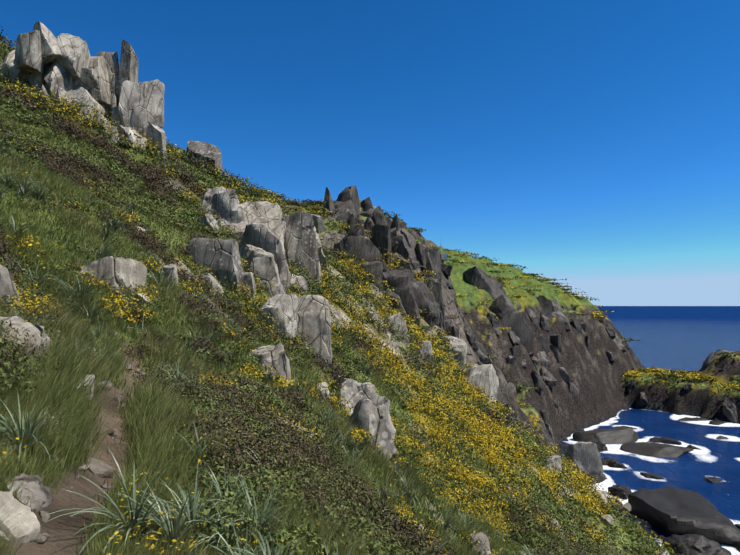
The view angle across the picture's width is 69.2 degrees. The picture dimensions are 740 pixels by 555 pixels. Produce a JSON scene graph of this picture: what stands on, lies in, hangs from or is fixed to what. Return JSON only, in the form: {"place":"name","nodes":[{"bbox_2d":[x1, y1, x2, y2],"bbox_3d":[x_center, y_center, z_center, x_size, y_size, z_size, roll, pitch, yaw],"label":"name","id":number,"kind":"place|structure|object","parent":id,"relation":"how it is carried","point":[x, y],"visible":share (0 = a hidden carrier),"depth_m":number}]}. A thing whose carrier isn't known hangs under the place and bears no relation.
{"place":"outdoors","nodes":[
{"label":"outdoors","id":0,"kind":"place"},
{"bbox_2d":[0,53,739,554],"bbox_3d":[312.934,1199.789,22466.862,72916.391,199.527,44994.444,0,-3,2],"label":"terrain","id":1,"kind":"structure","parent":0,"point":[594,373],"depth_m":151.33},
{"bbox_2d":[34,332,153,543],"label":"path stones","id":2,"kind":"object","parent":1,"relation":"on","point":[98,468],"visible":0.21,"depth_m":5.30},
{"bbox_2d":[2,172,557,554],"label":"flowers","id":3,"kind":"object","parent":1,"relation":"on","point":[159,532],"visible":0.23,"depth_m":4.46},
{"bbox_2d":[0,136,590,554],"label":"squill","id":4,"kind":"object","parent":1,"relation":"on","point":[190,508],"visible":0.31,"depth_m":4.91},
{"bbox_2d":[0,96,594,554],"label":"grass","id":5,"kind":"structure","parent":1,"relation":"on","point":[154,448],"depth_m":9.19},
{"bbox_2d":[0,22,668,554],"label":"boulders","id":6,"kind":"object","parent":1,"relation":"on","point":[44,58],"visible":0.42,"depth_m":40.59},
{"bbox_2d":[0,26,739,554],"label":"shrubs","id":7,"kind":"object","parent":1,"relation":"on","point":[440,394],"visible":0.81,"depth_m":29.25},
{"bbox_2d":[324,185,739,554],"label":"dark cliff rocks","id":8,"kind":"object","parent":1,"relation":"on","point":[695,523],"visible":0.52,"depth_m":146.44},
{"bbox_2d":[0,0,739,305],"label":"sky","id":9,"kind":"structure","parent":0,"point":[594,145]},
{"bbox_2d":[560,306,739,554],"bbox_3d":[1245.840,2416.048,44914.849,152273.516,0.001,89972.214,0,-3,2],"label":"sea water","id":10,"kind":"structure","parent":0,"point":[689,338],"depth_m":275.95}
]}

